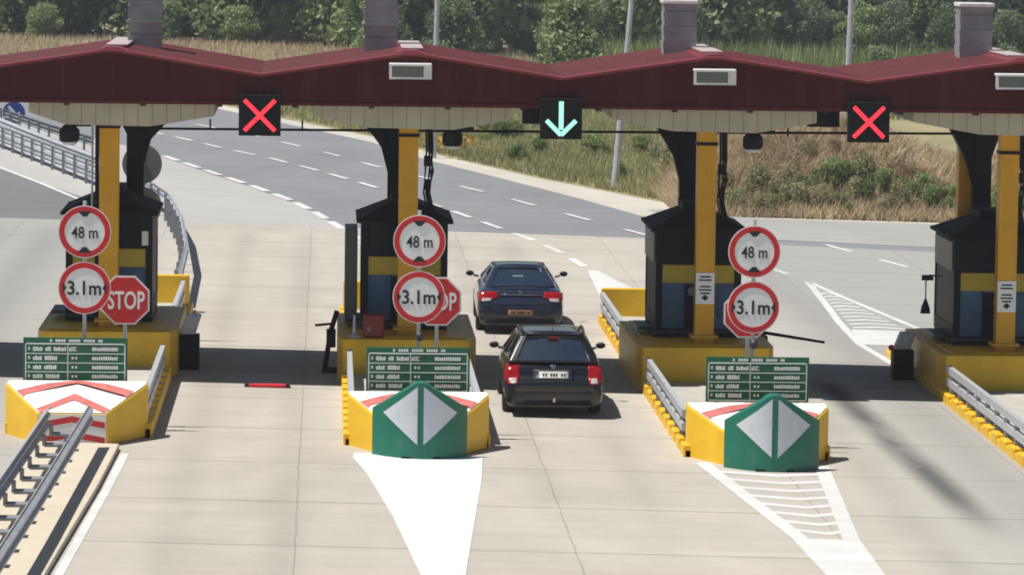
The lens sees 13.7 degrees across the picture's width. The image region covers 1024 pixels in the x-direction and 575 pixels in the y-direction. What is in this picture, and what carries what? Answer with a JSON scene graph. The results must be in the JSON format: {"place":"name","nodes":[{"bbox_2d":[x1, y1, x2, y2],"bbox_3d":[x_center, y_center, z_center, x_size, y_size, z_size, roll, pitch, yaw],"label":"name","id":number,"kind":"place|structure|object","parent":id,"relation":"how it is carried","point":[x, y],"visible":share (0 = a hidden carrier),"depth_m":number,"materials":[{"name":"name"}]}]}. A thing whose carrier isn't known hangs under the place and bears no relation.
{"place":"outdoors","nodes":[
{"label":"outdoors","id":0,"kind":"place"},
{"bbox_2d":[0,169,79,219],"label":"side road","id":1,"kind":"structure","parent":0,"point":[22,197],"depth_m":124.82,"materials":[{"name":"grey asphalt"}]},
{"bbox_2d":[0,123,333,226],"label":"pale apron","id":2,"kind":"object","parent":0,"point":[200,196],"visible":0.57,"depth_m":129.56,"materials":[{"name":"concrete"}]},
{"bbox_2d":[0,102,934,251],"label":"road","id":3,"kind":"structure","parent":0,"point":[323,191],"depth_m":137.12,"materials":[{"name":"grey asphalt"}]},
{"bbox_2d":[1,17,1019,213],"bbox_3d":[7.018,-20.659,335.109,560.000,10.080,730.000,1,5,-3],"label":"ground","id":4,"kind":"structure","parent":0,"point":[948,141],"depth_m":175.39,"materials":[{"name":"soil"}]},
{"bbox_2d":[0,0,66,36],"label":"tree","id":5,"kind":"object","parent":4,"relation":"on","point":[12,12],"visible":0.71,"depth_m":257.14,"materials":[{"name":"green plant"}]},
{"bbox_2d":[24,6,51,38],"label":"tree","id":6,"kind":"object","parent":4,"relation":"on","point":[33,28],"visible":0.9,"depth_m":254.93,"materials":[{"name":"green plant"}]},
{"bbox_2d":[0,108,93,149],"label":"guardrail","id":7,"kind":"object","parent":4,"relation":"on","point":[84,139],"visible":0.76,"depth_m":151.93,"materials":[{"name":"metal"}]},
{"bbox_2d":[0,125,94,182],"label":"guardrail","id":8,"kind":"object","parent":4,"relation":"on","point":[74,168],"visible":0.82,"depth_m":139.71,"materials":[{"name":"metal"}]},
{"bbox_2d":[0,118,94,170],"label":"guardrail","id":9,"kind":"object","parent":4,"relation":"on","point":[32,133],"visible":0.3,"depth_m":143.81,"materials":[{"name":"metal"}]},
{"bbox_2d":[35,1,64,38],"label":"tree","id":10,"kind":"object","parent":4,"relation":"on","point":[49,15],"visible":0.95,"depth_m":255.22,"materials":[{"name":"green plant"}]},
{"bbox_2d":[26,0,115,35],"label":"tree","id":11,"kind":"object","parent":4,"relation":"on","point":[79,10],"visible":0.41,"depth_m":259.89,"materials":[{"name":"green plant"}]},
{"bbox_2d":[88,0,190,37],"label":"tree","id":12,"kind":"object","parent":4,"relation":"on","point":[119,5],"visible":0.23,"depth_m":259.12,"materials":[{"name":"green plant"}]},
{"bbox_2d":[144,181,188,273],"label":"guardrail","id":13,"kind":"object","parent":4,"relation":"on","point":[173,218],"visible":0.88,"depth_m":111.41,"materials":[{"name":"metal"}]},
{"bbox_2d":[161,0,187,40],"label":"tree","id":14,"kind":"object","parent":4,"relation":"on","point":[171,18],"visible":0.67,"depth_m":256.30,"materials":[{"name":"green plant"}]},
{"bbox_2d":[184,0,261,42],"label":"tree","id":15,"kind":"object","parent":4,"relation":"on","point":[212,28],"visible":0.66,"depth_m":257.60,"materials":[{"name":"green plant"}]},
{"bbox_2d":[222,4,261,43],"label":"tree","id":16,"kind":"object","parent":4,"relation":"on","point":[243,25],"visible":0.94,"depth_m":255.81,"materials":[{"name":"green plant"}]},
{"bbox_2d":[0,29,536,61],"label":"field grass","id":17,"kind":"structure","parent":4,"relation":"on","point":[10,43],"depth_m":247.00,"materials":[{"name":"plant"}]},
{"bbox_2d":[241,0,314,34],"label":"tree","id":18,"kind":"object","parent":4,"relation":"on","point":[266,6],"visible":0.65,"depth_m":256.58,"materials":[{"name":"green plant"}]},
{"bbox_2d":[263,11,299,44],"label":"tree","id":19,"kind":"object","parent":4,"relation":"on","point":[289,26],"visible":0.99,"depth_m":256.28,"materials":[{"name":"green plant"}]},
{"bbox_2d":[291,0,343,45],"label":"tree","id":20,"kind":"object","parent":4,"relation":"on","point":[318,11],"visible":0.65,"depth_m":255.64,"materials":[{"name":"green plant"}]},
{"bbox_2d":[325,0,432,47],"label":"tree","id":21,"kind":"object","parent":4,"relation":"on","point":[353,10],"visible":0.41,"depth_m":246.77,"materials":[{"name":"green plant"}]},
{"bbox_2d":[420,0,484,50],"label":"tree","id":22,"kind":"object","parent":4,"relation":"on","point":[456,30],"visible":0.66,"depth_m":228.97,"materials":[{"name":"green plant"}]},
{"bbox_2d":[405,0,508,44],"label":"tree","id":23,"kind":"object","parent":4,"relation":"on","point":[414,26],"visible":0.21,"depth_m":247.22,"materials":[{"name":"green plant"}]},
{"bbox_2d":[229,105,724,200],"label":"roadside grass","id":24,"kind":"structure","parent":4,"relation":"on","point":[577,169],"depth_m":152.82,"materials":[{"name":"green plant"}]},
{"bbox_2d":[461,1,498,53],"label":"tree","id":25,"kind":"object","parent":4,"relation":"on","point":[486,29],"visible":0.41,"depth_m":246.21,"materials":[{"name":"green plant"}]},
{"bbox_2d":[489,0,537,41],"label":"tree","id":26,"kind":"object","parent":4,"relation":"on","point":[507,29],"visible":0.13,"depth_m":253.32,"materials":[{"name":"green plant"}]},
{"bbox_2d":[530,0,607,63],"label":"tree","id":27,"kind":"object","parent":4,"relation":"on","point":[561,34],"visible":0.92,"depth_m":221.10,"materials":[{"name":"green plant"}]},
{"bbox_2d":[579,128,614,154],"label":"bush","id":28,"kind":"object","parent":4,"relation":"on","point":[595,142],"visible":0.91,"depth_m":156.52,"materials":[{"name":"green plant"}]},
{"bbox_2d":[585,0,619,52],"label":"tree","id":29,"kind":"object","parent":4,"relation":"on","point":[604,27],"visible":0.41,"depth_m":263.19,"materials":[{"name":"green plant"}]},
{"bbox_2d":[611,0,633,188],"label":"lamp post","id":30,"kind":"object","parent":4,"relation":"on","point":[616,159],"visible":0.68,"depth_m":137.60,"materials":[{"name":"metal"}]},
{"bbox_2d":[589,0,661,51],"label":"tree","id":31,"kind":"object","parent":4,"relation":"on","point":[618,8],"visible":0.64,"depth_m":264.24,"materials":[{"name":"green plant"}]},
{"bbox_2d":[658,0,739,48],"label":"tree","id":32,"kind":"object","parent":4,"relation":"on","point":[712,19],"visible":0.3,"depth_m":267.37,"materials":[{"name":"green plant"}]},
{"bbox_2d":[701,0,781,38],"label":"tree","id":33,"kind":"object","parent":4,"relation":"on","point":[742,11],"visible":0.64,"depth_m":268.81,"materials":[{"name":"green plant"}]},
{"bbox_2d":[732,10,773,51],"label":"tree","id":34,"kind":"object","parent":4,"relation":"on","point":[757,35],"visible":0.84,"depth_m":269.30,"materials":[{"name":"green plant"}]},
{"bbox_2d":[758,0,810,50],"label":"tree","id":35,"kind":"object","parent":4,"relation":"on","point":[782,25],"visible":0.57,"depth_m":271.97,"materials":[{"name":"green plant"}]},
{"bbox_2d":[780,0,830,53],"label":"tree","id":36,"kind":"object","parent":4,"relation":"on","point":[806,14],"visible":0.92,"depth_m":272.12,"materials":[{"name":"green plant"}]},
{"bbox_2d":[846,1,891,52],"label":"tree","id":37,"kind":"object","parent":4,"relation":"on","point":[867,29],"visible":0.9,"depth_m":272.35,"materials":[{"name":"green plant"}]},
{"bbox_2d":[871,0,916,56],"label":"tree","id":38,"kind":"object","parent":4,"relation":"on","point":[895,21],"visible":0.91,"depth_m":272.70,"materials":[{"name":"green plant"}]},
{"bbox_2d":[870,0,935,52],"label":"tree","id":39,"kind":"object","parent":4,"relation":"on","point":[919,18],"visible":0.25,"depth_m":276.87,"materials":[{"name":"green plant"}]},
{"bbox_2d":[926,0,960,51],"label":"tree","id":40,"kind":"object","parent":4,"relation":"on","point":[949,17],"visible":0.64,"depth_m":274.45,"materials":[{"name":"green plant"}]},
{"bbox_2d":[922,0,1008,51],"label":"tree","id":41,"kind":"object","parent":4,"relation":"on","point":[927,41],"visible":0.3,"depth_m":275.83,"materials":[{"name":"green plant"}]},
{"bbox_2d":[991,8,1023,52],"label":"tree","id":42,"kind":"object","parent":4,"relation":"on","point":[1005,23],"visible":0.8,"depth_m":275.55,"materials":[{"name":"green plant"}]},
{"bbox_2d":[0,218,1023,574],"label":"plaza pavement","id":43,"kind":"structure","parent":0,"point":[224,472],"depth_m":70.15,"materials":[{"name":"concrete"}]},
{"bbox_2d":[0,441,118,574],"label":"median strip","id":44,"kind":"object","parent":43,"relation":"on","point":[42,543],"visible":0.62,"depth_m":62.02,"materials":[{"name":"concrete"}]},
{"bbox_2d":[0,405,92,572],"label":"double guardrail","id":45,"kind":"object","parent":44,"relation":"on","point":[21,523],"visible":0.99,"depth_m":61.94,"materials":[{"name":"metal"}]},
{"bbox_2d":[23,337,127,380],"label":"tariff board","id":46,"kind":"object","parent":43,"relation":"on","point":[73,359],"visible":0.99,"depth_m":71.05,"materials":[{"name":"metal"}]},
{"bbox_2d":[6,380,147,443],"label":"nose block","id":47,"kind":"structure","parent":43,"relation":"on","point":[120,412],"depth_m":70.12,"materials":[{"name":"yellow paint"}]},
{"bbox_2d":[58,201,110,337],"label":"limit sign post","id":48,"kind":"object","parent":43,"relation":"on","point":[84,233],"visible":0.98,"depth_m":71.21,"materials":[{"name":"metal"}]},
{"bbox_2d":[5,274,193,437],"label":"toll island","id":49,"kind":"structure","parent":43,"relation":"on","point":[146,340],"depth_m":79.51,"materials":[{"name":"concrete"}]},
{"bbox_2d":[91,125,98,323],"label":"signal pole","id":50,"kind":"object","parent":49,"relation":"on","point":[96,175],"visible":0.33,"depth_m":80.16,"materials":[{"name":"metal"}]},
{"bbox_2d":[51,182,162,321],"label":"toll booth","id":51,"kind":"object","parent":49,"relation":"on","point":[138,235],"visible":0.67,"depth_m":80.89,"materials":[{"name":"black paint"}]},
{"bbox_2d":[94,125,120,326],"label":"canopy column","id":52,"kind":"structure","parent":49,"relation":"on","point":[109,154],"depth_m":79.74,"materials":[{"name":"yellow metal"}]},
{"bbox_2d":[0,0,1023,135],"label":"toll canopy","id":53,"kind":"object","parent":52,"relation":"on","point":[141,74],"visible":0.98,"depth_m":78.66,"materials":[{"name":"red metal"}]},
{"bbox_2d":[239,88,280,135],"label":"lane signal","id":54,"kind":"object","parent":53,"relation":"hanging from","point":[259,115],"visible":1,"depth_m":78.11,"materials":[{"name":"black paint"}]},
{"bbox_2d":[389,63,431,79],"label":"floodlight","id":55,"kind":"object","parent":53,"relation":"attached to","point":[410,70],"visible":1,"depth_m":78.03,"materials":[{"name":"white paint"}]},
{"bbox_2d":[423,129,433,210],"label":"cable bundle","id":56,"kind":"object","parent":53,"relation":"hanging from","point":[428,160],"visible":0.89,"depth_m":81.11,"materials":[{"name":"black rubber"}]},
{"bbox_2d":[540,91,581,138],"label":"lane signal","id":57,"kind":"object","parent":53,"relation":"hanging from","point":[560,118],"visible":1,"depth_m":78.35,"materials":[{"name":"black paint"}]},
{"bbox_2d":[693,69,735,84],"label":"floodlight","id":58,"kind":"object","parent":53,"relation":"attached to","point":[714,76],"visible":1,"depth_m":78.28,"materials":[{"name":"white paint"}]},
{"bbox_2d":[716,132,727,218],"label":"cable bundle","id":59,"kind":"object","parent":53,"relation":"hanging from","point":[723,148],"visible":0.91,"depth_m":81.36,"materials":[{"name":"black rubber"}]},
{"bbox_2d":[847,95,889,142],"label":"lane signal","id":60,"kind":"object","parent":53,"relation":"hanging from","point":[868,122],"visible":1,"depth_m":78.60,"materials":[{"name":"black paint"}]},
{"bbox_2d":[994,73,1023,89],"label":"floodlight","id":61,"kind":"object","parent":53,"relation":"attached to","point":[1010,81],"visible":1,"depth_m":78.52,"materials":[{"name":"white paint"}]},
{"bbox_2d":[101,276,149,337],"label":"stop sign","id":62,"kind":"object","parent":49,"relation":"on","point":[127,303],"visible":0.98,"depth_m":71.90,"materials":[{"name":"metal"}]},
{"bbox_2d":[122,146,161,216],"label":"round sign pair","id":63,"kind":"object","parent":49,"relation":"on","point":[153,164],"visible":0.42,"depth_m":85.90,"materials":[{"name":"metal"}]},
{"bbox_2d":[123,124,164,194],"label":"column","id":64,"kind":"structure","parent":49,"relation":"on","point":[138,141],"depth_m":83.47,"materials":[{"name":"black metal"}]},
{"bbox_2d":[141,119,975,136],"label":"tie pipe","id":65,"kind":"object","parent":64,"relation":"attached to","point":[538,131],"visible":0.57,"depth_m":83.73,"materials":[{"name":"black metal"}]},
{"bbox_2d":[147,344,165,412],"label":"guardrail","id":66,"kind":"object","parent":49,"relation":"on","point":[155,375],"visible":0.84,"depth_m":75.13,"materials":[{"name":"metal"}]},
{"bbox_2d":[179,314,201,370],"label":"barrier machine","id":67,"kind":"object","parent":43,"relation":"on","point":[189,348],"visible":0.84,"depth_m":80.96,"materials":[{"name":"black paint"}]},
{"bbox_2d":[315,310,339,372],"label":"ticket post","id":68,"kind":"object","parent":43,"relation":"on","point":[330,338],"visible":1,"depth_m":81.29,"materials":[{"name":"black metal"}]},
{"bbox_2d":[337,281,490,448],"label":"toll island","id":69,"kind":"structure","parent":43,"relation":"on","point":[458,332],"depth_m":79.70,"materials":[{"name":"concrete"}]},
{"bbox_2d":[363,313,383,337],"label":"fire box","id":70,"kind":"object","parent":69,"relation":"on","point":[373,325],"visible":1,"depth_m":79.79,"materials":[{"name":"red metal"}]},
{"bbox_2d":[367,127,398,197],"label":"column","id":71,"kind":"structure","parent":69,"relation":"on","point":[388,141],"depth_m":83.68,"materials":[{"name":"black metal"}]},
{"bbox_2d":[344,190,453,329],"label":"toll booth","id":72,"kind":"object","parent":69,"relation":"on","point":[378,220],"visible":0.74,"depth_m":81.14,"materials":[{"name":"black paint"}]},
{"bbox_2d":[368,275,440,320],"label":"toll booth window","id":73,"kind":"structure","parent":72,"relation":"in","point":[380,287],"depth_m":81.14,"materials":[{"name":"blue glass"}]},
{"bbox_2d":[393,129,420,334],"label":"canopy column","id":74,"kind":"structure","parent":69,"relation":"on","point":[408,174],"depth_m":79.97,"materials":[{"name":"yellow metal"}]},
{"bbox_2d":[425,277,460,346],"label":"stop sign","id":75,"kind":"object","parent":69,"relation":"on","point":[449,312],"visible":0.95,"depth_m":72.14,"materials":[{"name":"metal"}]},
{"bbox_2d":[353,453,482,574],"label":"painted wedge","id":76,"kind":"object","parent":43,"relation":"on","point":[431,504],"visible":1,"depth_m":64.14,"materials":[{"name":"paint"}]},
{"bbox_2d":[372,381,467,458],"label":"gore barrier","id":77,"kind":"object","parent":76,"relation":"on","point":[420,420],"visible":1,"depth_m":69.08,"materials":[{"name":"green plastic"}]},
{"bbox_2d":[366,347,469,391],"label":"tariff board","id":78,"kind":"object","parent":43,"relation":"on","point":[441,369],"visible":0.97,"depth_m":71.21,"materials":[{"name":"metal"}]},
{"bbox_2d":[347,391,488,452],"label":"nose block","id":79,"kind":"structure","parent":43,"relation":"on","point":[361,404],"depth_m":70.36,"materials":[{"name":"yellow paint"}]},
{"bbox_2d":[393,210,445,346],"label":"limit sign post","id":80,"kind":"object","parent":43,"relation":"on","point":[419,240],"visible":1,"depth_m":71.46,"materials":[{"name":"metal"}]},
{"bbox_2d":[0,124,918,574],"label":"road markings","id":81,"kind":"object","parent":43,"relation":"on","point":[848,554],"visible":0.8,"depth_m":66.30,"materials":[{"name":"paint"}]},
{"bbox_2d":[466,261,567,329],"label":"saloon car","id":82,"kind":"object","parent":43,"relation":"on","point":[532,295],"visible":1,"depth_m":89.66,"materials":[{"name":"blue paint"}]},
{"bbox_2d":[489,324,605,411],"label":"estate car","id":83,"kind":"object","parent":43,"relation":"on","point":[548,366],"visible":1,"depth_m":75.33,"materials":[{"name":"black paint"}]},
{"bbox_2d":[598,288,829,460],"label":"toll island","id":84,"kind":"structure","parent":43,"relation":"on","point":[679,362],"depth_m":79.96,"materials":[{"name":"concrete"}]},
{"bbox_2d":[600,292,623,339],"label":"guardrail","id":85,"kind":"object","parent":84,"relation":"on","point":[611,315],"visible":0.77,"depth_m":89.35,"materials":[{"name":"metal"}]},
{"bbox_2d":[645,357,685,434],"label":"guardrail","id":86,"kind":"object","parent":84,"relation":"on","point":[663,391],"visible":1,"depth_m":74.83,"materials":[{"name":"metal"}]},
{"bbox_2d":[657,128,696,198],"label":"column","id":87,"kind":"structure","parent":84,"relation":"on","point":[682,147],"depth_m":83.93,"materials":[{"name":"black metal"}]},
{"bbox_2d":[633,198,744,337],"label":"toll booth","id":88,"kind":"object","parent":84,"relation":"on","point":[669,272],"visible":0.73,"depth_m":81.39,"materials":[{"name":"black paint"}]},
{"bbox_2d":[662,283,733,328],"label":"window","id":89,"kind":"structure","parent":88,"relation":"in","point":[677,305],"depth_m":81.42,"materials":[{"name":"blue glass"}]},
{"bbox_2d":[688,132,717,342],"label":"canopy column","id":90,"kind":"structure","parent":84,"relation":"on","point":[706,143],"depth_m":80.30,"materials":[{"name":"yellow metal"}]},
{"bbox_2d":[727,220,780,402],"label":"limit sign post","id":91,"kind":"object","parent":84,"relation":"on","point":[754,251],"visible":0.98,"depth_m":71.72,"materials":[{"name":"metal"}]},
{"bbox_2d":[705,356,808,402],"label":"tariff board","id":92,"kind":"object","parent":84,"relation":"on","point":[741,379],"visible":0.97,"depth_m":71.37,"materials":[{"name":"metal"}]},
{"bbox_2d":[685,402,828,464],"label":"nose block","id":93,"kind":"structure","parent":43,"relation":"on","point":[704,437],"depth_m":70.26,"materials":[{"name":"yellow paint"}]},
{"bbox_2d":[724,393,818,472],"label":"gore barrier","id":94,"kind":"object","parent":43,"relation":"on","point":[774,432],"visible":1,"depth_m":68.89,"materials":[{"name":"green plastic"}]},
{"bbox_2d":[888,331,915,381],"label":"barrier machine","id":95,"kind":"object","parent":43,"relation":"on","point":[902,361],"visible":1,"depth_m":83.09,"materials":[{"name":"black paint"}]},
{"bbox_2d":[886,328,1023,467],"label":"toll island","id":96,"kind":"structure","parent":43,"relation":"on","point":[998,376],"depth_m":80.18,"materials":[{"name":"concrete"}]},
{"bbox_2d":[949,129,997,206],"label":"column","id":97,"kind":"structure","parent":96,"relation":"on","point":[977,151],"depth_m":84.19,"materials":[{"name":"black metal"}]},
{"bbox_2d":[926,207,1023,345],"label":"toll booth","id":98,"kind":"object","parent":96,"relation":"on","point":[964,284],"visible":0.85,"depth_m":81.67,"materials":[{"name":"black paint"}]},
{"bbox_2d":[959,291,1023,336],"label":"window","id":99,"kind":"structure","parent":98,"relation":"in","point":[976,307],"depth_m":81.68,"materials":[{"name":"blue glass"}]},
{"bbox_2d":[946,365,1023,445],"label":"guardrail","id":100,"kind":"object","parent":96,"relation":"on","point":[989,413],"visible":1,"depth_m":74.92,"materials":[{"name":"metal"}]},
{"bbox_2d":[988,135,1020,350],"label":"canopy column","id":101,"kind":"structure","parent":96,"relation":"on","point":[1008,152],"depth_m":80.57,"materials":[{"name":"yellow metal"}]},
{"bbox_2d":[955,146,971,217],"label":"yellow post","id":102,"kind":"object","parent":43,"relation":"on","point":[963,195],"depth_m":84.57,"materials":[{"name":"metal"}]},
{"bbox_2d":[218,106,938,223],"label":"gravel shoulder","id":103,"kind":"object","parent":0,"point":[636,205],"visible":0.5,"depth_m":137.69},
{"bbox_2d":[650,209,935,246],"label":"apron","id":104,"kind":"object","parent":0,"point":[895,234],"visible":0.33,"depth_m":122.25,"materials":[{"name":"beige concrete"}]},
{"bbox_2d":[594,32,1022,66],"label":"corn field","id":105,"kind":"structure","parent":0,"point":[825,57],"depth_m":235.73,"materials":[{"name":"green plant"}]},
{"bbox_2d":[645,112,1023,222],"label":"mound","id":106,"kind":"object","parent":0,"point":[813,165],"visible":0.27,"depth_m":129.84,"materials":[{"name":"plant"}]},
{"bbox_2d":[778,180,810,207],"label":"bush","id":107,"kind":"object","parent":106,"relation":"on","point":[792,196],"visible":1,"depth_m":127.48,"materials":[{"name":"green plant"}]},
{"bbox_2d":[824,155,862,190],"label":"bush","id":108,"kind":"object","parent":106,"relation":"on","point":[842,166],"visible":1,"depth_m":128.37,"materials":[{"name":"green plant"}]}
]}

